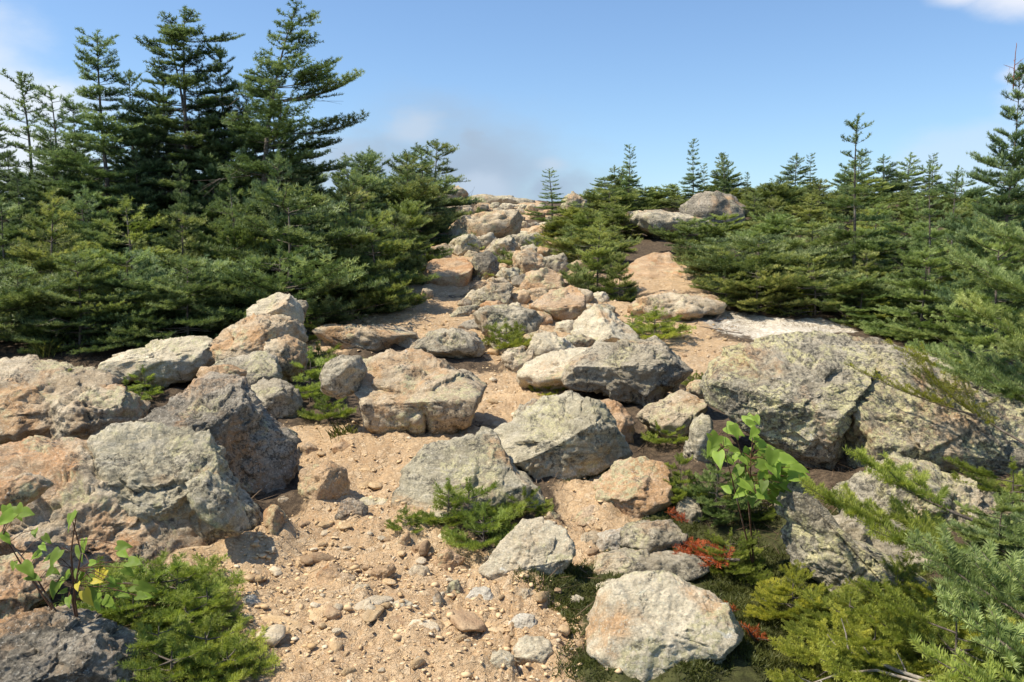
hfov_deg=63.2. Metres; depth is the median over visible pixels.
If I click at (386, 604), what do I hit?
loose stone
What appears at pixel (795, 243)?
fir bush
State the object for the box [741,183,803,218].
fir bush
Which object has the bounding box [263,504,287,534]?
stone
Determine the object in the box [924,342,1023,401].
fir bough
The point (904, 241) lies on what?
fir bush
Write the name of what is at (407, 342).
rock
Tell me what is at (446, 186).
fir bush
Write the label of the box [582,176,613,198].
fir bush
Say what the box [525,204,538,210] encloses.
rock
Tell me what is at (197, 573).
fir seedling
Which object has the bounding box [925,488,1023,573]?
fir bush
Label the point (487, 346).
rock
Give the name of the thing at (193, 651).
fir seedling
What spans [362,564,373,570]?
loose stone
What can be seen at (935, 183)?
fir tree
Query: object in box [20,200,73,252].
fir bush
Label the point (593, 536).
stone
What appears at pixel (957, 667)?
fir bough
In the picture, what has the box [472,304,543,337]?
boulder
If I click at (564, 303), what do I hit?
boulder
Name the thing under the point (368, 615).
bedded stone
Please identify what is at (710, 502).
fir bush
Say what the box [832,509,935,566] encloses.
rock
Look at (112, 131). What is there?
fir tree
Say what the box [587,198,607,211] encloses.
fir bush
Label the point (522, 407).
rock
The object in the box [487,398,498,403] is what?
loose stone
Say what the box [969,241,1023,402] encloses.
fir bush
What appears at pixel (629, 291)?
fir bush
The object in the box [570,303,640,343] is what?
boulder
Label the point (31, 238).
fir bush
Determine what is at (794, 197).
fir bush
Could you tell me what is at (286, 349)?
boulder
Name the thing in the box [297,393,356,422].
fir seedling
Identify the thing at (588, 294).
rock
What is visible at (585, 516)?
stone
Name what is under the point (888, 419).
boulder
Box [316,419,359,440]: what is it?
grass tuft
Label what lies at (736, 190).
fir bush
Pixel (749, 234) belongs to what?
fir bush
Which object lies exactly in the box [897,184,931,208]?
fir bush
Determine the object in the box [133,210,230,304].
fir bush
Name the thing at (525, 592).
stone
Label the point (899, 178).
fir bush
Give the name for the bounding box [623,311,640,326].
fir seedling
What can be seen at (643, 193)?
fir bush
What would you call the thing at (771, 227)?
fir bush
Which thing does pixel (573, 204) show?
fir bush
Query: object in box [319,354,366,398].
boulder
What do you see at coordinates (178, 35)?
fir tree
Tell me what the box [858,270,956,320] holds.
fir bush
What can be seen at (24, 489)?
rock flake
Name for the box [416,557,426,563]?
loose stone
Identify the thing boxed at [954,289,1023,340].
fir bough
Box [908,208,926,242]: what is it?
fir tree
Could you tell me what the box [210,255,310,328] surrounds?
fir bush
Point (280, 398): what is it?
boulder
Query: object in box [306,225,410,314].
fir bush
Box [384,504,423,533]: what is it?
fir seedling
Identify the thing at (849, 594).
fir bush
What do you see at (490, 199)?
boulder
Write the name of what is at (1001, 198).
fir bush
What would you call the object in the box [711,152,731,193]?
fir tree
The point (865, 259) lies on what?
fir bush
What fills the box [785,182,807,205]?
fir bush
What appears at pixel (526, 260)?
rock
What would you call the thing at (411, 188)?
fir bush
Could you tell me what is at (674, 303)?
boulder
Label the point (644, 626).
boulder
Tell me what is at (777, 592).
fir bush
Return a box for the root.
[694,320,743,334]
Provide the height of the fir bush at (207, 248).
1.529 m
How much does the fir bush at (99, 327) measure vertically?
1.082 m
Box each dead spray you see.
[666,506,690,522]
[672,537,739,567]
[722,600,738,611]
[739,621,768,641]
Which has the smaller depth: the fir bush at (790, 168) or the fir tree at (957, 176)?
the fir tree at (957, 176)
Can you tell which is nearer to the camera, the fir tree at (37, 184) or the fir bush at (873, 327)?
the fir bush at (873, 327)
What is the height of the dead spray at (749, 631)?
0.117 m
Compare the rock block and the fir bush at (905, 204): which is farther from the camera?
the fir bush at (905, 204)
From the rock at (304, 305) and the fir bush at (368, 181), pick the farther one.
the fir bush at (368, 181)
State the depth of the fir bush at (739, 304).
10.98 m
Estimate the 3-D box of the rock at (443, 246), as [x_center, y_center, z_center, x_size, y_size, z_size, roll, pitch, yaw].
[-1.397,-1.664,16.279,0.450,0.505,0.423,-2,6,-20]
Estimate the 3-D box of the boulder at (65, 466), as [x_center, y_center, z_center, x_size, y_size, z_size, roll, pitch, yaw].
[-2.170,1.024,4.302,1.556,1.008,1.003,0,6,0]
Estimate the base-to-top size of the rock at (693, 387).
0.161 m
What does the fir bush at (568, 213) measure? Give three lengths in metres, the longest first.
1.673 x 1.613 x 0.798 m
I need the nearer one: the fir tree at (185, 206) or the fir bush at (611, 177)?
the fir tree at (185, 206)
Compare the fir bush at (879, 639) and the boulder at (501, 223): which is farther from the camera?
the boulder at (501, 223)
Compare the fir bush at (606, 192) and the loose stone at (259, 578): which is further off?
the fir bush at (606, 192)
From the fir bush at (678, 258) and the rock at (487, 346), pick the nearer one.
the rock at (487, 346)
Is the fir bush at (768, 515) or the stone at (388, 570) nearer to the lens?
the stone at (388, 570)
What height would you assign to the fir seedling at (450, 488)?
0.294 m
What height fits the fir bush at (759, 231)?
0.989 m
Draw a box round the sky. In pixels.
[0,0,1023,201]
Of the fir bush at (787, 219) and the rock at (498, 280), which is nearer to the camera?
the rock at (498, 280)
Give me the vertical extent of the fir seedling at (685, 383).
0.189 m
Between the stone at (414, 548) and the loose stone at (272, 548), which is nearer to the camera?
the loose stone at (272, 548)
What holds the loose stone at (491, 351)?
on the ground
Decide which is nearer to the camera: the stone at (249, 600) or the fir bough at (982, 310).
the stone at (249, 600)
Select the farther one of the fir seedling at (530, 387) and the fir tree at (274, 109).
the fir tree at (274, 109)
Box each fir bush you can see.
[0,170,178,291]
[0,196,87,312]
[0,259,74,341]
[0,262,58,337]
[1,185,101,324]
[2,252,163,354]
[3,207,61,302]
[17,248,179,353]
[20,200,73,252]
[25,195,147,310]
[59,183,130,305]
[65,246,196,347]
[73,194,191,307]
[106,174,243,290]
[106,253,247,347]
[117,253,265,338]
[122,197,175,245]
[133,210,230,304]
[148,182,411,323]
[168,193,215,269]
[189,206,275,298]
[190,243,386,333]
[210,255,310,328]
[226,196,269,250]
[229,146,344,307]
[264,188,309,287]
[281,232,369,304]
[296,167,359,227]
[306,209,439,314]
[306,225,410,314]
[319,184,417,285]
[321,208,370,271]
[325,150,438,237]
[325,167,421,243]
[326,171,426,264]
[329,152,356,185]
[345,148,389,180]
[349,211,413,290]
[351,207,384,231]
[361,210,395,268]
[363,163,395,203]
[369,208,430,285]
[373,152,478,248]
[378,198,454,273]
[379,148,461,233]
[385,138,485,223]
[533,226,643,264]
[538,205,584,236]
[544,217,570,238]
[546,224,588,253]
[554,201,584,219]
[555,211,623,241]
[559,261,597,291]
[566,214,629,293]
[570,207,599,235]
[577,202,604,217]
[579,186,642,210]
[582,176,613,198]
[583,202,649,239]
[584,189,633,209]
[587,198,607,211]
[595,205,620,224]
[596,252,641,301]
[597,165,630,193]
[599,195,625,219]
[602,213,631,235]
[605,225,637,251]
[607,162,646,191]
[609,197,644,211]
[628,188,656,210]
[636,186,664,209]
[640,186,670,205]
[641,188,687,205]
[647,215,744,251]
[651,183,687,205]
[660,195,688,211]
[663,452,707,505]
[665,241,795,291]
[670,235,759,255]
[671,242,754,276]
[673,448,760,526]
[686,212,756,253]
[687,246,716,279]
[688,233,851,295]
[688,270,765,307]
[689,527,772,584]
[709,153,745,197]
[714,263,814,311]
[722,226,767,236]
[723,472,776,520]
[724,218,887,276]
[726,230,783,272]
[730,187,744,200]
[730,212,806,250]
[735,190,781,229]
[736,196,805,250]
[739,183,749,198]
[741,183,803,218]
[743,178,808,207]
[743,228,774,289]
[743,559,848,626]
[749,262,878,317]
[756,189,804,203]
[760,281,817,315]
[764,603,964,681]
[768,254,840,311]
[774,153,835,205]
[774,205,793,227]
[780,191,802,210]
[781,581,909,657]
[782,218,802,240]
[785,178,852,225]
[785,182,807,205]
[790,192,831,231]
[803,229,838,274]
[804,268,889,313]
[805,184,837,208]
[811,208,834,234]
[814,274,908,326]
[817,576,1023,681]
[826,189,876,217]
[826,202,844,222]
[827,552,984,632]
[828,166,853,196]
[832,184,876,216]
[839,149,876,195]
[839,293,910,327]
[840,177,900,210]
[841,237,862,274]
[841,249,900,297]
[843,180,862,205]
[844,220,947,278]
[845,202,903,258]
[846,203,879,226]
[846,207,887,237]
[848,243,885,277]
[849,240,979,341]
[852,564,1021,659]
[856,183,877,204]
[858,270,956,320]
[859,236,941,283]
[862,154,907,201]
[865,238,910,261]
[875,173,894,194]
[875,201,891,217]
[883,170,913,201]
[884,191,912,216]
[884,210,911,238]
[890,230,1023,353]
[891,152,928,195]
[892,284,958,323]
[894,188,920,218]
[895,193,940,232]
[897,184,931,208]
[900,203,922,229]
[902,189,966,218]
[904,227,1023,368]
[908,208,936,241]
[914,220,1023,272]
[918,231,977,279]
[920,206,978,246]
[922,245,975,283]
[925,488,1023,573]
[930,176,994,207]
[939,205,971,230]
[942,522,1023,674]
[944,455,1023,517]
[947,468,1023,569]
[954,197,975,221]
[964,191,1002,217]
[966,196,1002,219]
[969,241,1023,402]
[979,189,1023,217]
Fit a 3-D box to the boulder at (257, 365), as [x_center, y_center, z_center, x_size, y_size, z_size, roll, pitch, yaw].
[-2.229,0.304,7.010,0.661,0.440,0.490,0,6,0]
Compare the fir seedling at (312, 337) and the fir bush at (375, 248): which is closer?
the fir seedling at (312, 337)
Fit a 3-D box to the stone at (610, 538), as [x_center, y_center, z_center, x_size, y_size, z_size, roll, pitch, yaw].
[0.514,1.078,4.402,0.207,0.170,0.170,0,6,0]
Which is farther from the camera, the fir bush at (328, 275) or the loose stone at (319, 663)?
the fir bush at (328, 275)
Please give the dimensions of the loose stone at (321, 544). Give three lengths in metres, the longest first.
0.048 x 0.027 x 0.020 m
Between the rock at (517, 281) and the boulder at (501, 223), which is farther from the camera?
the boulder at (501, 223)
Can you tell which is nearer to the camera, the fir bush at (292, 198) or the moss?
the moss
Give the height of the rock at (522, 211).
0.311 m
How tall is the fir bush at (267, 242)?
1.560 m
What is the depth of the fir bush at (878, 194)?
24.20 m
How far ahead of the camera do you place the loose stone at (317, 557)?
4.19 m
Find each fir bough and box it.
[796,475,988,561]
[842,445,972,520]
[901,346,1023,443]
[904,521,1023,618]
[908,631,1023,681]
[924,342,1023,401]
[934,578,1023,671]
[940,241,1023,300]
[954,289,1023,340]
[971,213,1023,245]
[975,536,1023,604]
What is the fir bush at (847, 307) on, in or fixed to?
on the ground
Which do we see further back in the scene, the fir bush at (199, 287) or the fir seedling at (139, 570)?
the fir bush at (199, 287)
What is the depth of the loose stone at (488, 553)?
4.31 m
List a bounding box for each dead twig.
[798,669,921,681]
[826,618,936,681]
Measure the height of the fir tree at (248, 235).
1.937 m
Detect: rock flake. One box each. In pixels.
[0,473,53,510]
[185,470,250,531]
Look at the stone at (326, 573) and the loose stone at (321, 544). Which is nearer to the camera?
the stone at (326, 573)
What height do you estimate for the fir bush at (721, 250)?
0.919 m
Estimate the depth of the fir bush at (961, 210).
15.77 m
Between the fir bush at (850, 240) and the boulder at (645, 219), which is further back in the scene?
the boulder at (645, 219)
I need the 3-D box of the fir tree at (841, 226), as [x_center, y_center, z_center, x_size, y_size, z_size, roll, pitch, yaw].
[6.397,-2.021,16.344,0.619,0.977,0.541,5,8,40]
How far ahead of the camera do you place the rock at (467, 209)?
25.49 m
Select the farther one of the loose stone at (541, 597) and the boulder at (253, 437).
the boulder at (253, 437)
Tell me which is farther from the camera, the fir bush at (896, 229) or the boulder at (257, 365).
the fir bush at (896, 229)
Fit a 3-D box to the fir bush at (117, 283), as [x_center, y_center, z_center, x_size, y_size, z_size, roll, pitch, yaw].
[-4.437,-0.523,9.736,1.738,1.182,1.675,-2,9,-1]
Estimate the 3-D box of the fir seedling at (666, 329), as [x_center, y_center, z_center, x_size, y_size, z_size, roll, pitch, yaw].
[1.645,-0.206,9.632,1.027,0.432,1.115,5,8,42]
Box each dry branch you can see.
[843,361,975,416]
[882,337,1023,397]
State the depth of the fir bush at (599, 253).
12.75 m
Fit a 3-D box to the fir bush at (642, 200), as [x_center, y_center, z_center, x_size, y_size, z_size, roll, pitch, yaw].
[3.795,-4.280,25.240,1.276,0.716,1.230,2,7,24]
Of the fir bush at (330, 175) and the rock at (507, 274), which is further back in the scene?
the fir bush at (330, 175)
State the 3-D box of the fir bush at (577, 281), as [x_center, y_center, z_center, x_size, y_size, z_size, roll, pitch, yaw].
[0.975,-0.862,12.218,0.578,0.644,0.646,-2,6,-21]
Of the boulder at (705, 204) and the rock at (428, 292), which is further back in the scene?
the boulder at (705, 204)
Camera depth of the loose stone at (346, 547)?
4.30 m
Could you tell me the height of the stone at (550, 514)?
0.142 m
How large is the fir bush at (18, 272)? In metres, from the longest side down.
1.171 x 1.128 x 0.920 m
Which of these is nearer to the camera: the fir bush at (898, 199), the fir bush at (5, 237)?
the fir bush at (5, 237)
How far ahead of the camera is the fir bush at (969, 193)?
23.32 m
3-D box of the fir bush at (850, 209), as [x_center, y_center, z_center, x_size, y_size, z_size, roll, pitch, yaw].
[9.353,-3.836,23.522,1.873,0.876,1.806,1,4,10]
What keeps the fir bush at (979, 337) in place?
on the ground
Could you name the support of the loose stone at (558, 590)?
on the ground
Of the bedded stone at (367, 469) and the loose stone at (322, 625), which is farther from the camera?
the bedded stone at (367, 469)
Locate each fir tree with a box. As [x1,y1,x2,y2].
[0,68,62,205]
[0,118,37,227]
[0,149,43,233]
[0,165,46,292]
[3,126,107,268]
[24,83,80,211]
[25,95,119,244]
[38,27,173,271]
[87,69,166,246]
[105,148,164,279]
[109,107,180,247]
[117,4,245,234]
[122,66,216,236]
[122,96,173,188]
[151,160,209,268]
[154,42,280,249]
[164,69,239,233]
[181,113,237,250]
[194,75,297,271]
[194,173,274,275]
[199,0,369,242]
[220,70,329,248]
[245,117,323,231]
[297,129,335,232]
[324,161,360,229]
[340,154,387,221]
[381,168,418,232]
[399,162,430,229]
[400,146,450,243]
[521,168,567,221]
[611,144,650,207]
[673,138,710,206]
[696,163,710,192]
[708,153,726,191]
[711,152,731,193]
[741,172,750,192]
[800,153,819,188]
[806,113,903,293]
[820,213,831,235]
[833,213,845,242]
[886,157,962,305]
[900,177,913,203]
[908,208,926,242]
[918,165,968,283]
[922,153,946,195]
[928,43,1023,352]
[983,180,1023,309]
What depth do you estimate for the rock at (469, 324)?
9.89 m
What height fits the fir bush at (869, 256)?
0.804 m
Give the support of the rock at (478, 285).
on the ground
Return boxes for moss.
[509,467,1018,681]
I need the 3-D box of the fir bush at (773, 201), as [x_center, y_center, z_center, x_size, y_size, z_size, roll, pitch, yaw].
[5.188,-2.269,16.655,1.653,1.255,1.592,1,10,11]
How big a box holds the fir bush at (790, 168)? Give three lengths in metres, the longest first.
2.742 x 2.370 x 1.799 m
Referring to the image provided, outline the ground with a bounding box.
[0,197,1023,681]
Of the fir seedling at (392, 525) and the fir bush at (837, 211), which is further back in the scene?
the fir bush at (837, 211)
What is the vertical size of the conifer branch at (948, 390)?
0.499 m
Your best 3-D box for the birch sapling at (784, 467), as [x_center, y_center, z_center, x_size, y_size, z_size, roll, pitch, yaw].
[1.208,0.762,4.034,0.535,0.835,0.309,0,6,0]
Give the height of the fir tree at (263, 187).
2.387 m
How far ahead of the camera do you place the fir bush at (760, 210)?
19.87 m
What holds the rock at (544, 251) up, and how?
on the ground
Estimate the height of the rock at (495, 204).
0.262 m
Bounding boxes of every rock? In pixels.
[47,383,150,439]
[297,300,308,318]
[298,460,349,499]
[398,337,419,347]
[420,288,433,298]
[431,243,452,257]
[447,205,472,211]
[449,234,480,255]
[450,305,477,316]
[457,298,471,306]
[458,319,479,329]
[464,250,477,256]
[464,290,474,298]
[469,281,487,290]
[471,250,499,280]
[471,282,513,307]
[474,203,488,210]
[479,232,496,250]
[480,300,503,306]
[484,235,517,255]
[484,337,509,349]
[485,277,508,282]
[490,202,500,207]
[495,267,520,281]
[499,203,514,209]
[499,263,509,270]
[501,345,533,372]
[510,290,530,303]
[511,274,524,287]
[512,232,543,245]
[512,248,546,274]
[513,398,537,417]
[518,204,526,208]
[518,208,524,214]
[519,267,564,289]
[520,244,537,250]
[521,221,530,227]
[523,330,557,346]
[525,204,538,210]
[527,225,548,234]
[527,287,548,297]
[529,211,544,217]
[537,246,553,256]
[537,311,552,324]
[544,253,568,272]
[553,320,573,332]
[564,332,594,346]
[569,260,587,271]
[578,288,593,303]
[587,304,615,312]
[592,547,709,581]
[593,291,608,302]
[600,399,635,442]
[619,519,688,552]
[676,496,703,523]
[683,413,713,464]
[684,379,703,398]
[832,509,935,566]
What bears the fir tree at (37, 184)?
on the ground
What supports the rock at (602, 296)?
on the ground
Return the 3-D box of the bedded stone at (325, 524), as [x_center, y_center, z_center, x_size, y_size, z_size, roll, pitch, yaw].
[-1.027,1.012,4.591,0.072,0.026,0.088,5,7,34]
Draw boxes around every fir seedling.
[50,555,227,627]
[74,554,156,625]
[103,548,248,624]
[110,583,166,635]
[114,625,252,681]
[122,377,151,400]
[127,364,164,395]
[130,583,239,645]
[135,607,195,675]
[138,610,270,675]
[167,629,281,681]
[171,575,253,641]
[288,346,333,402]
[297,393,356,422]
[304,316,317,341]
[305,340,340,372]
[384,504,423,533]
[407,475,528,529]
[414,477,480,527]
[439,502,517,550]
[456,236,485,250]
[479,317,532,349]
[492,247,513,264]
[505,486,553,518]
[522,237,551,248]
[527,384,565,395]
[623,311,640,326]
[625,305,697,339]
[640,419,688,443]
[681,369,703,385]
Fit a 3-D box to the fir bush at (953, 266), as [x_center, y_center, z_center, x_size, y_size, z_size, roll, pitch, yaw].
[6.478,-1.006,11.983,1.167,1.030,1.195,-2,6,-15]
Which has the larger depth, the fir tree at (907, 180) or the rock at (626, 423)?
the fir tree at (907, 180)
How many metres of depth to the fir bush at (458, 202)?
22.06 m
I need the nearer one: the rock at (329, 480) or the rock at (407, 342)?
the rock at (329, 480)
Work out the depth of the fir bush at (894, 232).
20.08 m
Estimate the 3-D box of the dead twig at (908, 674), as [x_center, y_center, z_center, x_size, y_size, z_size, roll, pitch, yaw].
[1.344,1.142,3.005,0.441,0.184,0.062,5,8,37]
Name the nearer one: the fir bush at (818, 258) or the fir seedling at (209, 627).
the fir seedling at (209, 627)
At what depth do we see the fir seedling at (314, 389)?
7.16 m
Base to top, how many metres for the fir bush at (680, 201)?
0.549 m
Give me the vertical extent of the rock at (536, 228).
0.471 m
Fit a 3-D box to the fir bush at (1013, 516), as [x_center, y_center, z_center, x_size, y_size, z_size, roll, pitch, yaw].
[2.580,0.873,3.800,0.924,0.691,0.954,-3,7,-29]
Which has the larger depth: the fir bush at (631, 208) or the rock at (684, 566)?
the fir bush at (631, 208)
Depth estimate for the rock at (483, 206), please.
26.19 m
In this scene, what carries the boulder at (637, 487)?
on the ground
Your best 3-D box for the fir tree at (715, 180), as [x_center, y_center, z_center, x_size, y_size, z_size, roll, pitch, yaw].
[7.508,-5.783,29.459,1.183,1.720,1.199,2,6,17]
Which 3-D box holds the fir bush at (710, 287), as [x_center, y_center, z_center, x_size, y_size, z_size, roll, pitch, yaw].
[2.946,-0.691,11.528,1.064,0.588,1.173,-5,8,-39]
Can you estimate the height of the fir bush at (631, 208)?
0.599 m
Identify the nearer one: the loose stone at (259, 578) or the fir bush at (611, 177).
the loose stone at (259, 578)
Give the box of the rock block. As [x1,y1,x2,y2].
[196,364,247,382]
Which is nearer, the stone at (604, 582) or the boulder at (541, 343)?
the stone at (604, 582)
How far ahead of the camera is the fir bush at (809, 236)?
14.46 m
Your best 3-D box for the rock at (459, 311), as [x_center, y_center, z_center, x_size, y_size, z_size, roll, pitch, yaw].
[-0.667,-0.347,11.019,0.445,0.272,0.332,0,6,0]
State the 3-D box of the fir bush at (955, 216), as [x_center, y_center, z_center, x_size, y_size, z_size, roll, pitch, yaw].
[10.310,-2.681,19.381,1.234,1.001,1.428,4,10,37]
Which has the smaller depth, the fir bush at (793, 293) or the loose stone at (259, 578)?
the loose stone at (259, 578)
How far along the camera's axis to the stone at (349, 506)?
4.65 m
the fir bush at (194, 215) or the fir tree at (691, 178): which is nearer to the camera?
the fir bush at (194, 215)
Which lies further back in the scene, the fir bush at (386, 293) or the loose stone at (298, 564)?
the fir bush at (386, 293)
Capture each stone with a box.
[242,595,260,606]
[243,573,254,581]
[255,575,264,581]
[255,624,285,647]
[261,615,301,632]
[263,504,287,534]
[269,546,275,552]
[269,566,281,575]
[278,496,287,502]
[284,653,292,656]
[295,560,301,567]
[298,442,317,454]
[300,555,313,564]
[309,552,336,562]
[309,606,325,621]
[310,602,321,607]
[314,564,347,584]
[315,660,323,666]
[316,451,325,455]
[317,521,332,526]
[317,542,326,546]
[318,623,326,628]
[321,529,328,535]
[324,605,341,619]
[329,640,342,652]
[332,439,350,452]
[332,628,341,632]
[333,603,342,610]
[334,497,368,519]
[336,522,351,529]
[339,571,355,579]
[340,667,355,676]
[342,546,351,549]
[351,583,369,590]
[354,595,392,610]
[357,481,369,488]
[359,468,376,471]
[359,496,387,505]
[361,605,384,621]
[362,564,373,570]
[364,599,370,606]
[364,603,375,610]
[367,563,396,579]
[368,482,382,489]
[377,536,385,540]
[377,667,384,672]
[381,602,391,607]
[382,578,395,584]
[383,536,396,541]
[386,614,407,627]
[392,599,413,608]
[397,551,405,555]
[398,531,410,545]
[408,564,429,576]
[408,619,438,631]
[410,657,425,668]
[411,545,419,552]
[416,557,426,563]
[419,540,430,555]
[433,590,445,607]
[434,548,465,570]
[440,620,451,629]
[445,579,462,593]
[447,609,486,631]
[455,634,467,642]
[465,586,493,600]
[485,548,494,555]
[485,622,505,633]
[486,348,498,355]
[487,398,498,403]
[488,421,500,427]
[489,649,515,670]
[508,613,537,628]
[513,586,533,598]
[513,635,553,665]
[535,591,550,602]
[545,509,560,520]
[554,587,561,593]
[558,625,569,635]
[571,594,583,602]
[573,505,602,526]
[580,530,598,544]
[586,547,598,555]
[595,578,610,588]
[596,527,620,550]
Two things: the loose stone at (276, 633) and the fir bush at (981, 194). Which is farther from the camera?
the fir bush at (981, 194)
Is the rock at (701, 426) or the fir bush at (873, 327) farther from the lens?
the fir bush at (873, 327)
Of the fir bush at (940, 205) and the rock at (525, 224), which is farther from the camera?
the fir bush at (940, 205)
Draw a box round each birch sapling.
[0,502,157,616]
[706,412,810,569]
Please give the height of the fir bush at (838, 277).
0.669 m
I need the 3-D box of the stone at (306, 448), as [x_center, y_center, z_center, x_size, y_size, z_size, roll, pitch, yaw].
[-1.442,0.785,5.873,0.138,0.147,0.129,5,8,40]
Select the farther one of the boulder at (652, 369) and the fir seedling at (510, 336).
the fir seedling at (510, 336)
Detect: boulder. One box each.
[0,354,121,444]
[0,435,208,581]
[0,552,65,618]
[0,603,143,681]
[87,421,262,543]
[97,336,214,387]
[138,371,301,496]
[210,313,307,361]
[212,350,282,385]
[246,292,304,323]
[251,377,302,417]
[263,334,308,381]
[312,324,418,351]
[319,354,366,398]
[354,348,486,435]
[391,426,545,517]
[410,327,485,358]
[422,257,472,286]
[438,185,468,199]
[445,209,522,240]
[471,194,535,203]
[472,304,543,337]
[478,517,575,579]
[493,390,632,480]
[516,347,587,391]
[528,332,575,358]
[529,285,586,321]
[560,191,586,210]
[560,335,693,405]
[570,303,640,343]
[585,570,743,681]
[592,456,674,518]
[619,209,713,238]
[624,252,700,278]
[627,289,727,320]
[636,389,707,439]
[679,191,749,230]
[699,330,876,469]
[774,481,935,601]
[830,451,1022,529]
[837,332,1023,416]
[844,358,1023,476]
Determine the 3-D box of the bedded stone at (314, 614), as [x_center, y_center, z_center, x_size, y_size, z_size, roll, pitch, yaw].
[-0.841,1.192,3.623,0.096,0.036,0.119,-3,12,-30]
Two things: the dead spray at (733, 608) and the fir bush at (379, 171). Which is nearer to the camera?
the dead spray at (733, 608)
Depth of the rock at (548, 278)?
12.60 m
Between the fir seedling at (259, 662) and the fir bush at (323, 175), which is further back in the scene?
the fir bush at (323, 175)
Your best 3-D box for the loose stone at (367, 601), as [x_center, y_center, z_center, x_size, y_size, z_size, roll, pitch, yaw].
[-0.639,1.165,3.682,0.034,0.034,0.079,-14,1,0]
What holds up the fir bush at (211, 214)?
on the ground
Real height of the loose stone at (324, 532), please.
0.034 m
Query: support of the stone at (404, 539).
on the ground
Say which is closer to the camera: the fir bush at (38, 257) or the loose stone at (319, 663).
the loose stone at (319, 663)
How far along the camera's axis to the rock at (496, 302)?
11.23 m
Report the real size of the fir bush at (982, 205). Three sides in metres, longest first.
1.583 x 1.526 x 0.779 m
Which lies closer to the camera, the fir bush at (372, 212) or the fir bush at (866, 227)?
the fir bush at (372, 212)
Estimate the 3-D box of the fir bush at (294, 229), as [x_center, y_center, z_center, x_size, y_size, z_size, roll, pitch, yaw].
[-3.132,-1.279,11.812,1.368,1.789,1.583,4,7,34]
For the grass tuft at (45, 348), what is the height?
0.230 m
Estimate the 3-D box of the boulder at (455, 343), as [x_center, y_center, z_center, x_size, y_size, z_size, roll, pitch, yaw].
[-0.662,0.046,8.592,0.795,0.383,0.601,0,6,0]
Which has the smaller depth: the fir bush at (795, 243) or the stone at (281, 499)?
the stone at (281, 499)
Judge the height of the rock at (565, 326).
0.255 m
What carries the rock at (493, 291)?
on the ground
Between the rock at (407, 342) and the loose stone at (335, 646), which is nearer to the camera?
the loose stone at (335, 646)
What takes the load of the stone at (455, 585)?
on the ground
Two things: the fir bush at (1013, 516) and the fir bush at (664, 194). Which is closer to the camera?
the fir bush at (1013, 516)
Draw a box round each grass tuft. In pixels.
[27,337,61,357]
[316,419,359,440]
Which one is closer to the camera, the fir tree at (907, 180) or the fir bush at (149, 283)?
the fir bush at (149, 283)
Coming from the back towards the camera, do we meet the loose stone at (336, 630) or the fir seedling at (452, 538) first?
the fir seedling at (452, 538)
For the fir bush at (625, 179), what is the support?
on the ground
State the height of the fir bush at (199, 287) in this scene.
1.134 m
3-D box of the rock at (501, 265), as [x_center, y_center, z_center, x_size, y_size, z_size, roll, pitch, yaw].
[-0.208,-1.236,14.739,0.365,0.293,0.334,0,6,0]
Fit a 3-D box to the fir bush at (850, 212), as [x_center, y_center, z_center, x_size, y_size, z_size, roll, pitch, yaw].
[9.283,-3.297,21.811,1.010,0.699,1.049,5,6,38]
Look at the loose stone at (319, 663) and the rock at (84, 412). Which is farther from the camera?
the rock at (84, 412)
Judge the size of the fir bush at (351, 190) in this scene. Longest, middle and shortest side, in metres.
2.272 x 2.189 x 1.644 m
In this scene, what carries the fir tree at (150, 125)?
on the ground
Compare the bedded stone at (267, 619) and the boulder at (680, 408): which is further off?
the boulder at (680, 408)
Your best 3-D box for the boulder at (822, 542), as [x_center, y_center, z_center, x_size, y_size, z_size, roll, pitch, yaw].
[1.664,1.009,3.943,0.736,0.702,0.518,5,8,41]
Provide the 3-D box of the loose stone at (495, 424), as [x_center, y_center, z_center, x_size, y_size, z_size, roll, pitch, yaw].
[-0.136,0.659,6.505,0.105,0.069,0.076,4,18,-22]
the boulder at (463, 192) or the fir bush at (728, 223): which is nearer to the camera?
the fir bush at (728, 223)
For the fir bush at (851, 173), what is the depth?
26.73 m
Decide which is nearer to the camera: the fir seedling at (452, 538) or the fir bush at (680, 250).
the fir seedling at (452, 538)
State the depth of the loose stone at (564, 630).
3.38 m
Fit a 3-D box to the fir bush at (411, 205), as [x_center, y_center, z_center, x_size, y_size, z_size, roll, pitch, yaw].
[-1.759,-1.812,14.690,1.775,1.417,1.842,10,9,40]
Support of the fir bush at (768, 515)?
on the ground
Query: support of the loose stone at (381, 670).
on the ground
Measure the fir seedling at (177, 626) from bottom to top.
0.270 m
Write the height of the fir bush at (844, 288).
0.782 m
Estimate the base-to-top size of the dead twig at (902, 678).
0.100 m
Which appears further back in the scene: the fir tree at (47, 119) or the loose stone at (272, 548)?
the fir tree at (47, 119)
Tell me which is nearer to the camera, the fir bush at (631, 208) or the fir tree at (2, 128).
the fir tree at (2, 128)
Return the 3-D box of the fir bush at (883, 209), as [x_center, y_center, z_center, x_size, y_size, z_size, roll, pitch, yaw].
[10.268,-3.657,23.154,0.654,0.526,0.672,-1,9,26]
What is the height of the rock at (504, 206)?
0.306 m
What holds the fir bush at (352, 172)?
on the ground
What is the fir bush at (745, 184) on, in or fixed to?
on the ground
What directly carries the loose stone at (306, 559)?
on the ground
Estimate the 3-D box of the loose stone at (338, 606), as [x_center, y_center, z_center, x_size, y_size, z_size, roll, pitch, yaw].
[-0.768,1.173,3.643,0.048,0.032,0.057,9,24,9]
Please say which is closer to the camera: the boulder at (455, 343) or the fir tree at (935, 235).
the boulder at (455, 343)

